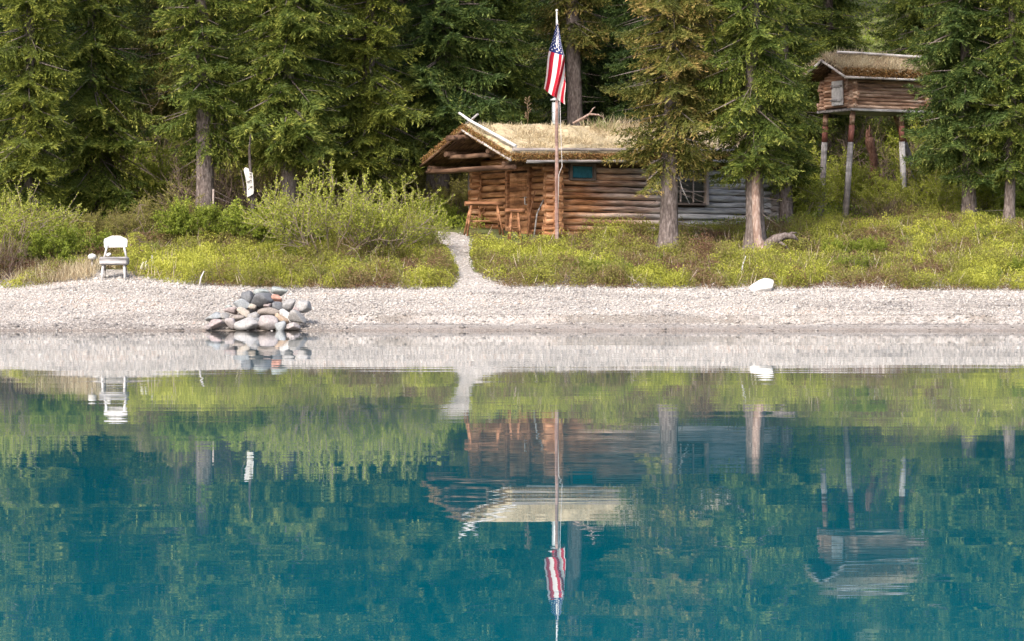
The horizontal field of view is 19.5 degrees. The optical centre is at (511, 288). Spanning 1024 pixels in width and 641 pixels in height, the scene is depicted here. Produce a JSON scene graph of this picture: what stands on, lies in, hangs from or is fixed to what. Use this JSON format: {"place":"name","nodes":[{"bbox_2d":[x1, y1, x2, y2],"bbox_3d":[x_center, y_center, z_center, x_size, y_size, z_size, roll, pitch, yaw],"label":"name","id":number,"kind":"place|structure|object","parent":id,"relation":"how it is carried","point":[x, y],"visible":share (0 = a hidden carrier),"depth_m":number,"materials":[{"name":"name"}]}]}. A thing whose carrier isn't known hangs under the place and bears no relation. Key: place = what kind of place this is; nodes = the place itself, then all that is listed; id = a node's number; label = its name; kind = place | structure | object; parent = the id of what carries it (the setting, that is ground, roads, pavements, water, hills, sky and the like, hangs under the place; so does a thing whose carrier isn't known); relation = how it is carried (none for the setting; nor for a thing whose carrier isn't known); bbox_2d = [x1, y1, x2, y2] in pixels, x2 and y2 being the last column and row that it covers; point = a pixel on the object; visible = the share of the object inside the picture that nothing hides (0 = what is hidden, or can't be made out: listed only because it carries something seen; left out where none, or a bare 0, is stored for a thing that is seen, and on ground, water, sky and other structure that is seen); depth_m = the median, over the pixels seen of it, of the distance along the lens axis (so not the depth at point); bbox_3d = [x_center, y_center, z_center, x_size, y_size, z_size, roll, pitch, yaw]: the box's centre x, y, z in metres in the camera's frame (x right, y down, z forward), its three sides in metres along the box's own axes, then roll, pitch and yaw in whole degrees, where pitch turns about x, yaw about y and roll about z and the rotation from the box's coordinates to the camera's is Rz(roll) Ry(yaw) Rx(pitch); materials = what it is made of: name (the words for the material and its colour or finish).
{"place":"outdoors","nodes":[
{"label":"outdoors","id":0,"kind":"place"},
{"bbox_2d":[436,231,517,291],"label":"path","id":1,"kind":"structure","parent":0,"point":[455,246],"depth_m":69.56,"materials":[{"name":"beige gravel"}]},
{"bbox_2d":[1,0,1018,274],"bbox_3d":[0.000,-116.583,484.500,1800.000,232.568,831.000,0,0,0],"label":"ground","id":2,"kind":"structure","parent":0,"point":[501,236],"depth_m":77.43,"materials":[{"name":"green plant"}]},
{"bbox_2d":[0,0,82,177],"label":"spruce tree","id":3,"kind":"object","parent":2,"relation":"on","point":[2,87],"visible":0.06,"depth_m":82.03,"materials":[{"name":"green plant"}]},
{"bbox_2d":[0,0,83,228],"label":"spruce tree","id":4,"kind":"object","parent":2,"relation":"on","point":[21,152],"visible":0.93,"depth_m":74.57,"materials":[{"name":"green plant"}]},
{"bbox_2d":[0,171,96,266],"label":"willow shrub","id":5,"kind":"object","parent":2,"relation":"on","point":[6,227],"visible":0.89,"depth_m":69.34,"materials":[{"name":"green plant"}]},
{"bbox_2d":[8,220,93,264],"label":"leafy bush","id":6,"kind":"object","parent":2,"relation":"on","point":[40,246],"visible":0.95,"depth_m":69.11,"materials":[{"name":"green plant"}]},
{"bbox_2d":[42,221,112,254],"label":"leafy bush","id":7,"kind":"object","parent":2,"relation":"on","point":[98,238],"visible":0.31,"depth_m":70.67,"materials":[{"name":"green plant"}]},
{"bbox_2d":[63,206,109,236],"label":"olive bush","id":8,"kind":"object","parent":2,"relation":"on","point":[101,227],"visible":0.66,"depth_m":73.67,"materials":[{"name":"green plant"}]},
{"bbox_2d":[38,0,184,226],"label":"spruce tree","id":9,"kind":"object","parent":2,"relation":"on","point":[101,120],"visible":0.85,"depth_m":76.94,"materials":[{"name":"green plant"}]},
{"bbox_2d":[87,208,145,268],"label":"bush","id":10,"kind":"object","parent":2,"relation":"on","point":[117,251],"visible":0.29,"depth_m":70.47,"materials":[{"name":"green plant"}]},
{"bbox_2d":[104,202,154,236],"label":"olive bush","id":11,"kind":"object","parent":2,"relation":"on","point":[122,219],"visible":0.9,"depth_m":72.75,"materials":[{"name":"green plant"}]},
{"bbox_2d":[127,163,153,266],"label":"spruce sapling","id":12,"kind":"object","parent":2,"relation":"on","point":[139,240],"visible":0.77,"depth_m":68.95,"materials":[{"name":"green plant"}]},
{"bbox_2d":[118,130,176,209],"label":"leafy bush","id":13,"kind":"object","parent":2,"relation":"on","point":[139,159],"visible":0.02,"depth_m":83.28,"materials":[{"name":"green plant"}]},
{"bbox_2d":[107,0,193,145],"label":"spruce tree","id":14,"kind":"object","parent":2,"relation":"on","point":[138,86],"visible":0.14,"depth_m":90.45,"materials":[{"name":"green plant"}]},
{"bbox_2d":[126,182,204,229],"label":"olive bush","id":15,"kind":"object","parent":2,"relation":"on","point":[149,204],"visible":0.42,"depth_m":73.55,"materials":[{"name":"green plant"}]},
{"bbox_2d":[118,88,227,207],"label":"bare shrub","id":16,"kind":"object","parent":2,"relation":"on","point":[155,156],"visible":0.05,"depth_m":82.61,"materials":[{"name":"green plant"}]},
{"bbox_2d":[122,0,230,199],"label":"spruce tree","id":17,"kind":"object","parent":2,"relation":"on","point":[155,33],"visible":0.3,"depth_m":85.16,"materials":[{"name":"green plant"}]},
{"bbox_2d":[119,118,256,205],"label":"pale bush","id":18,"kind":"object","parent":2,"relation":"on","point":[153,169],"visible":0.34,"depth_m":80.30,"materials":[{"name":"green plant"}]},
{"bbox_2d":[151,191,237,238],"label":"leafy bush","id":19,"kind":"object","parent":2,"relation":"on","point":[178,222],"visible":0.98,"depth_m":72.33,"materials":[{"name":"green plant"}]},
{"bbox_2d":[145,0,259,213],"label":"spruce tree","id":20,"kind":"object","parent":2,"relation":"on","point":[208,140],"visible":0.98,"depth_m":74.40,"materials":[{"name":"green plant"}]},
{"bbox_2d":[144,153,278,211],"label":"bare shrub","id":21,"kind":"object","parent":2,"relation":"on","point":[217,194],"visible":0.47,"depth_m":75.50,"materials":[{"name":"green plant"}]},
{"bbox_2d":[208,0,255,195],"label":"spruce tree","id":22,"kind":"object","parent":2,"relation":"on","point":[213,20],"visible":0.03,"depth_m":88.71,"materials":[{"name":"green plant"}]},
{"bbox_2d":[168,116,308,211],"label":"olive bush","id":23,"kind":"object","parent":2,"relation":"on","point":[215,173],"visible":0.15,"depth_m":79.02,"materials":[{"name":"green plant"}]},
{"bbox_2d":[202,194,286,245],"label":"leafy bush","id":24,"kind":"object","parent":2,"relation":"on","point":[237,225],"visible":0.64,"depth_m":72.20,"materials":[{"name":"green plant"}]},
{"bbox_2d":[214,0,299,204],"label":"spruce tree","id":25,"kind":"object","parent":2,"relation":"on","point":[241,43],"visible":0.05,"depth_m":82.28,"materials":[{"name":"green plant"}]},
{"bbox_2d":[215,162,338,212],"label":"bare shrub","id":26,"kind":"object","parent":2,"relation":"on","point":[242,198],"visible":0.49,"depth_m":75.79,"materials":[{"name":"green plant"}]},
{"bbox_2d":[211,0,367,213],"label":"spruce tree","id":27,"kind":"object","parent":2,"relation":"on","point":[290,135],"visible":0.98,"depth_m":74.50,"materials":[{"name":"green plant"}]},
{"bbox_2d":[127,197,459,288],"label":"ground cover","id":28,"kind":"object","parent":2,"relation":"on","point":[279,261],"visible":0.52,"depth_m":68.49,"materials":[{"name":"green plant"}]},
{"bbox_2d":[251,136,377,211],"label":"olive bush","id":29,"kind":"object","parent":2,"relation":"on","point":[342,190],"visible":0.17,"depth_m":79.31,"materials":[{"name":"green plant"}]},
{"bbox_2d":[235,156,410,261],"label":"willow shrub","id":30,"kind":"object","parent":2,"relation":"on","point":[278,216],"visible":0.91,"depth_m":69.93,"materials":[{"name":"green plant"}]},
{"bbox_2d":[300,0,381,206],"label":"spruce tree","id":31,"kind":"object","parent":2,"relation":"on","point":[330,82],"visible":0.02,"depth_m":82.63,"materials":[{"name":"green plant"}]},
{"bbox_2d":[297,0,436,212],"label":"spruce tree","id":32,"kind":"object","parent":2,"relation":"on","point":[374,102],"visible":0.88,"depth_m":76.48,"materials":[{"name":"green plant"}]},
{"bbox_2d":[300,171,456,256],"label":"willow shrub","id":33,"kind":"object","parent":2,"relation":"on","point":[425,219],"visible":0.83,"depth_m":70.41,"materials":[{"name":"green plant"}]},
{"bbox_2d":[342,0,456,213],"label":"spruce tree","id":34,"kind":"object","parent":2,"relation":"on","point":[400,42],"visible":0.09,"depth_m":81.75,"materials":[{"name":"green plant"}]},
{"bbox_2d":[381,212,453,248],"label":"willow shrub","id":35,"kind":"object","parent":2,"relation":"on","point":[432,237],"visible":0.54,"depth_m":71.60,"materials":[{"name":"green plant"}]},
{"bbox_2d":[373,152,462,213],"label":"olive bush","id":36,"kind":"object","parent":2,"relation":"on","point":[406,191],"visible":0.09,"depth_m":81.58,"materials":[{"name":"green plant"}]},
{"bbox_2d":[395,161,467,218],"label":"olive bush","id":37,"kind":"object","parent":2,"relation":"on","point":[465,175],"visible":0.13,"depth_m":79.62,"materials":[{"name":"green plant"}]},
{"bbox_2d":[404,192,459,227],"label":"leafy bush","id":38,"kind":"object","parent":2,"relation":"on","point":[450,211],"visible":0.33,"depth_m":77.10,"materials":[{"name":"green plant"}]},
{"bbox_2d":[413,172,468,219],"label":"olive bush","id":39,"kind":"object","parent":2,"relation":"on","point":[458,192],"visible":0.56,"depth_m":77.96,"materials":[{"name":"green plant"}]},
{"bbox_2d":[379,0,532,223],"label":"spruce tree","id":40,"kind":"object","parent":2,"relation":"on","point":[441,73],"visible":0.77,"depth_m":78.30,"materials":[{"name":"green plant"}]},
{"bbox_2d":[463,201,504,235],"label":"log bench","id":41,"kind":"object","parent":2,"relation":"on","point":[470,204],"visible":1,"depth_m":74.56,"materials":[{"name":"brown wood"}]},
{"bbox_2d":[452,0,547,180],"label":"spruce tree","id":42,"kind":"object","parent":2,"relation":"on","point":[519,79],"visible":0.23,"depth_m":80.81,"materials":[{"name":"green plant"}]},
{"bbox_2d":[1,0,1023,229],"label":"undergrowth","id":43,"kind":"object","parent":2,"relation":"on","point":[457,219],"visible":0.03,"depth_m":80.64,"materials":[{"name":"green plant"}]},
{"bbox_2d":[505,208,524,241],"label":"log bench","id":44,"kind":"object","parent":2,"relation":"on","point":[511,211],"visible":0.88,"depth_m":73.63,"materials":[{"name":"brown wood"}]},
{"bbox_2d":[500,0,539,107],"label":"spruce tree","id":45,"kind":"object","parent":2,"relation":"on","point":[528,63],"visible":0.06,"depth_m":106.38,"materials":[{"name":"green plant"}]},
{"bbox_2d":[555,9,561,238],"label":"flagpole","id":46,"kind":"object","parent":2,"relation":"on","point":[557,172],"visible":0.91,"depth_m":72.96,"materials":[{"name":"brown wood"}]},
{"bbox_2d":[544,24,565,103],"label":"flag","id":47,"kind":"object","parent":46,"relation":"attached to","point":[555,84],"visible":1,"depth_m":72.92,"materials":[{"name":"fabric"}]},
{"bbox_2d":[511,0,616,124],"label":"spruce tree","id":48,"kind":"object","parent":2,"relation":"on","point":[545,111],"visible":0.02,"depth_m":93.35,"materials":[{"name":"green plant"}]},
{"bbox_2d":[121,214,1023,285],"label":"bare twigs","id":49,"kind":"object","parent":2,"relation":"on","point":[918,252],"visible":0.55,"depth_m":69.64,"materials":[{"name":"brown plant"}]},
{"bbox_2d":[527,0,619,125],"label":"spruce tree","id":50,"kind":"object","parent":2,"relation":"on","point":[576,31],"visible":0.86,"depth_m":83.29,"materials":[{"name":"green plant"}]},
{"bbox_2d":[518,0,631,126],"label":"spruce tree","id":51,"kind":"object","parent":2,"relation":"on","point":[591,93],"visible":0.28,"depth_m":88.69,"materials":[{"name":"green plant"}]},
{"bbox_2d":[419,97,797,237],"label":"log cabin","id":52,"kind":"object","parent":2,"relation":"on","point":[513,164],"visible":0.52,"depth_m":75.11,"materials":[{"name":"brown wood"}]},
{"bbox_2d":[510,173,526,233],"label":"door","id":53,"kind":"structure","parent":52,"relation":"in","point":[518,181],"depth_m":75.21,"materials":[{"name":"brown wood"}]},
{"bbox_2d":[568,163,595,180],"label":"window","id":54,"kind":"structure","parent":52,"relation":"in","point":[580,173],"depth_m":74.37,"materials":[{"name":"teal glass"}]},
{"bbox_2d":[678,166,708,205],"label":"window","id":55,"kind":"structure","parent":52,"relation":"in","point":[705,191],"depth_m":76.36,"materials":[{"name":"grey wood"}]},
{"bbox_2d":[590,0,655,124],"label":"spruce tree","id":56,"kind":"object","parent":2,"relation":"on","point":[618,102],"visible":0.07,"depth_m":91.44,"materials":[{"name":"green plant"}]},
{"bbox_2d":[601,0,666,125],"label":"spruce tree","id":57,"kind":"object","parent":2,"relation":"on","point":[620,66],"visible":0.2,"depth_m":82.34,"materials":[{"name":"green plant"}]},
{"bbox_2d":[595,0,737,249],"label":"spruce tree","id":58,"kind":"object","parent":2,"relation":"on","point":[679,61],"visible":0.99,"depth_m":71.99,"materials":[{"name":"green plant"}]},
{"bbox_2d":[652,0,742,125],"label":"spruce tree","id":59,"kind":"object","parent":2,"relation":"on","point":[706,44],"visible":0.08,"depth_m":84.13,"materials":[{"name":"green plant"}]},
{"bbox_2d":[464,194,1023,290],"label":"ground cover","id":60,"kind":"object","parent":2,"relation":"on","point":[486,248],"visible":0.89,"depth_m":70.16,"materials":[{"name":"green plant"}]},
{"bbox_2d":[681,0,817,250],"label":"spruce tree","id":61,"kind":"object","parent":2,"relation":"on","point":[755,118],"visible":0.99,"depth_m":71.93,"materials":[{"name":"green plant"}]},
{"bbox_2d":[764,232,798,249],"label":"driftwood log","id":62,"kind":"object","parent":2,"relation":"on","point":[779,237],"visible":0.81,"depth_m":71.90,"materials":[{"name":"grey wood"}]},
{"bbox_2d":[737,0,828,225],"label":"spruce tree","id":63,"kind":"object","parent":2,"relation":"on","point":[786,207],"visible":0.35,"depth_m":77.26,"materials":[{"name":"green plant"}]},
{"bbox_2d":[763,0,845,183],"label":"spruce tree","id":64,"kind":"object","parent":2,"relation":"on","point":[813,87],"visible":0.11,"depth_m":85.46,"materials":[{"name":"green plant"}]},
{"bbox_2d":[775,160,838,216],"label":"pale bush","id":65,"kind":"object","parent":2,"relation":"on","point":[800,205],"visible":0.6,"depth_m":77.91,"materials":[{"name":"green plant"}]},
{"bbox_2d":[792,137,870,212],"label":"pale bush","id":66,"kind":"object","parent":2,"relation":"on","point":[828,163],"visible":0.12,"depth_m":83.70,"materials":[{"name":"green plant"}]},
{"bbox_2d":[804,0,874,149],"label":"spruce tree","id":67,"kind":"object","parent":2,"relation":"on","point":[842,120],"visible":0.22,"depth_m":93.63,"materials":[{"name":"green plant"}]},
{"bbox_2d":[819,114,885,166],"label":"bare shrub","id":68,"kind":"object","parent":2,"relation":"on","point":[856,142],"visible":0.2,"depth_m":90.56,"materials":[{"name":"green plant"}]},
{"bbox_2d":[833,0,872,50],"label":"spruce tree","id":69,"kind":"object","parent":2,"relation":"on","point":[861,41],"visible":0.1,"depth_m":116.10,"materials":[{"name":"green plant"}]},
{"bbox_2d":[806,152,912,215],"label":"pale bush","id":70,"kind":"object","parent":2,"relation":"on","point":[838,193],"visible":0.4,"depth_m":82.70,"materials":[{"name":"green plant"}]},
{"bbox_2d":[848,233,887,255],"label":"leafy bush","id":71,"kind":"object","parent":2,"relation":"on","point":[874,245],"visible":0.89,"depth_m":71.38,"materials":[{"name":"green plant"}]},
{"bbox_2d":[831,115,908,156],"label":"olive bush","id":72,"kind":"object","parent":2,"relation":"on","point":[874,128],"visible":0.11,"depth_m":96.31,"materials":[{"name":"green plant"}]},
{"bbox_2d":[829,126,912,180],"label":"leafy bush","id":73,"kind":"object","parent":2,"relation":"on","point":[863,155],"visible":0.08,"depth_m":90.32,"materials":[{"name":"green plant"}]},
{"bbox_2d":[801,48,944,218],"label":"raised cache","id":74,"kind":"object","parent":2,"relation":"on","point":[852,84],"visible":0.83,"depth_m":80.47,"materials":[{"name":"brown wood"}]},
{"bbox_2d":[830,81,842,105],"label":"door","id":75,"kind":"structure","parent":74,"relation":"in","point":[837,86],"depth_m":80.43,"materials":[{"name":"grey wood"}]},
{"bbox_2d":[810,118,938,201],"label":"bare shrub","id":76,"kind":"object","parent":2,"relation":"on","point":[886,161],"visible":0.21,"depth_m":86.12,"materials":[{"name":"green plant"}]},
{"bbox_2d":[865,125,892,214],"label":"dead tree","id":77,"kind":"object","parent":2,"relation":"on","point":[870,146],"visible":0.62,"depth_m":83.41,"materials":[{"name":"brown wood"}]},
{"bbox_2d":[853,167,921,215],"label":"pale bush","id":78,"kind":"object","parent":2,"relation":"on","point":[873,193],"visible":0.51,"depth_m":80.07,"materials":[{"name":"green plant"}]},
{"bbox_2d":[867,0,911,53],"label":"spruce tree","id":79,"kind":"object","parent":2,"relation":"on","point":[885,23],"visible":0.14,"depth_m":113.93,"materials":[{"name":"green plant"}]},
{"bbox_2d":[855,176,932,219],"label":"bush","id":80,"kind":"object","parent":2,"relation":"on","point":[890,207],"visible":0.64,"depth_m":78.72,"materials":[{"name":"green plant"}]},
{"bbox_2d":[878,0,925,144],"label":"spruce tree","id":81,"kind":"object","parent":2,"relation":"on","point":[905,9],"visible":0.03,"depth_m":94.11,"materials":[{"name":"green plant"}]},
{"bbox_2d":[877,0,949,178],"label":"spruce tree","id":82,"kind":"object","parent":2,"relation":"on","point":[914,14],"visible":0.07,"depth_m":90.86,"materials":[{"name":"green plant"}]},
{"bbox_2d":[881,119,953,194],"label":"pale bush","id":83,"kind":"object","parent":2,"relation":"on","point":[896,144],"visible":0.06,"depth_m":88.67,"materials":[{"name":"green plant"}]},
{"bbox_2d":[876,166,961,213],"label":"pale bush","id":84,"kind":"object","parent":2,"relation":"on","point":[929,190],"visible":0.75,"depth_m":79.17,"materials":[{"name":"green plant"}]},
{"bbox_2d":[888,136,1000,211],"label":"pale bush","id":85,"kind":"object","parent":2,"relation":"on","point":[918,181],"visible":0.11,"depth_m":82.19,"materials":[{"name":"green plant"}]},
{"bbox_2d":[898,0,1023,226],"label":"spruce tree","id":86,"kind":"object","parent":2,"relation":"on","point":[957,80],"visible":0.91,"depth_m":76.04,"materials":[{"name":"green plant"}]},
{"bbox_2d":[929,163,1023,212],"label":"leafy bush","id":87,"kind":"object","parent":2,"relation":"on","point":[1020,204],"visible":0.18,"depth_m":79.19,"materials":[{"name":"green plant"}]},
{"bbox_2d":[949,181,1023,212],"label":"pale bush","id":88,"kind":"object","parent":2,"relation":"on","point":[980,202],"visible":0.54,"depth_m":79.30,"materials":[{"name":"green plant"}]},
{"bbox_2d":[956,0,1023,224],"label":"spruce tree","id":89,"kind":"object","parent":2,"relation":"on","point":[1007,97],"visible":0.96,"depth_m":75.57,"materials":[{"name":"green plant"}]},
{"bbox_2d":[0,331,1023,640],"bbox_3d":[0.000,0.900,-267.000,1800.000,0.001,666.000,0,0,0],"label":"water","id":90,"kind":"structure","parent":0,"point":[510,485],"depth_m":13.58,"materials":[{"name":"teal liquid"}]},
{"bbox_2d":[0,232,1023,330],"bbox_3d":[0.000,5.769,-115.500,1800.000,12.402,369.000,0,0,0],"label":"beach","id":91,"kind":"structure","parent":0,"point":[532,320],"depth_m":64.39,"materials":[{"name":"grey gravel"}]},
{"bbox_2d":[0,239,31,279],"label":"bare shrub","id":92,"kind":"object","parent":91,"relation":"on","point":[12,261],"visible":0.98,"depth_m":68.45,"materials":[{"name":"brown plant"}]},
{"bbox_2d":[0,212,96,287],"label":"ground cover","id":93,"kind":"object","parent":91,"relation":"on","point":[15,282],"visible":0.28,"depth_m":68.58,"materials":[{"name":"green plant"}]},
{"bbox_2d":[99,236,128,280],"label":"wooden chair","id":94,"kind":"object","parent":91,"relation":"on","point":[113,241],"visible":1,"depth_m":67.62,"materials":[{"name":"grey wood"}]},
{"bbox_2d":[234,316,258,330],"bbox_3d":[-5.596,0.758,63.157,0.569,0.320,0.510,0,0,0],"label":"rock","id":95,"kind":"object","parent":91,"relation":"on","point":[248,323],"visible":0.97,"depth_m":63.00,"materials":[{"name":"stone"}]},
{"bbox_2d":[247,312,260,317],"bbox_3d":[-5.474,0.597,63.419,0.292,0.187,0.322,0,0,0],"label":"rock","id":96,"kind":"object","parent":95,"relation":"on","point":[255,315],"visible":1,"depth_m":63.28,"materials":[{"name":"grey stone"}]},
{"bbox_2d":[257,307,279,315],"bbox_3d":[-5.159,0.533,63.495,0.528,0.253,0.353,0,0,0],"label":"rock","id":97,"kind":"object","parent":96,"relation":"on","point":[268,311],"visible":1,"depth_m":63.36,"materials":[{"name":"brown stone"}]},
{"bbox_2d":[263,303,271,307],"bbox_3d":[-5.218,0.395,63.708,0.175,0.143,0.224,0,0,21],"label":"rock","id":98,"kind":"object","parent":97,"relation":"on","point":[267,305],"visible":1,"depth_m":63.64,"materials":[{"name":"stone"}]},
{"bbox_2d":[251,293,273,308],"bbox_3d":[-5.327,0.277,63.883,0.521,0.362,0.579,0,0,0],"label":"rock","id":99,"kind":"object","parent":98,"relation":"on","point":[259,300],"visible":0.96,"depth_m":63.70,"materials":[{"name":"stone"}]},
{"bbox_2d":[258,315,277,329],"bbox_3d":[-5.165,0.740,63.160,0.391,0.342,0.467,0,0,-35],"label":"rock","id":100,"kind":"object","parent":91,"relation":"on","point":[267,322],"visible":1,"depth_m":63.01,"materials":[{"name":"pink stone"}]},
{"bbox_2d":[0,245,1008,288],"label":"dry grass","id":101,"kind":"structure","parent":91,"relation":"on","point":[74,273],"depth_m":67.88,"materials":[{"name":"beige plant"}]},
{"bbox_2d":[748,278,773,291],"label":"boulder","id":102,"kind":"object","parent":91,"relation":"on","point":[764,284],"visible":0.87,"depth_m":66.80,"materials":[{"name":"white stone"}]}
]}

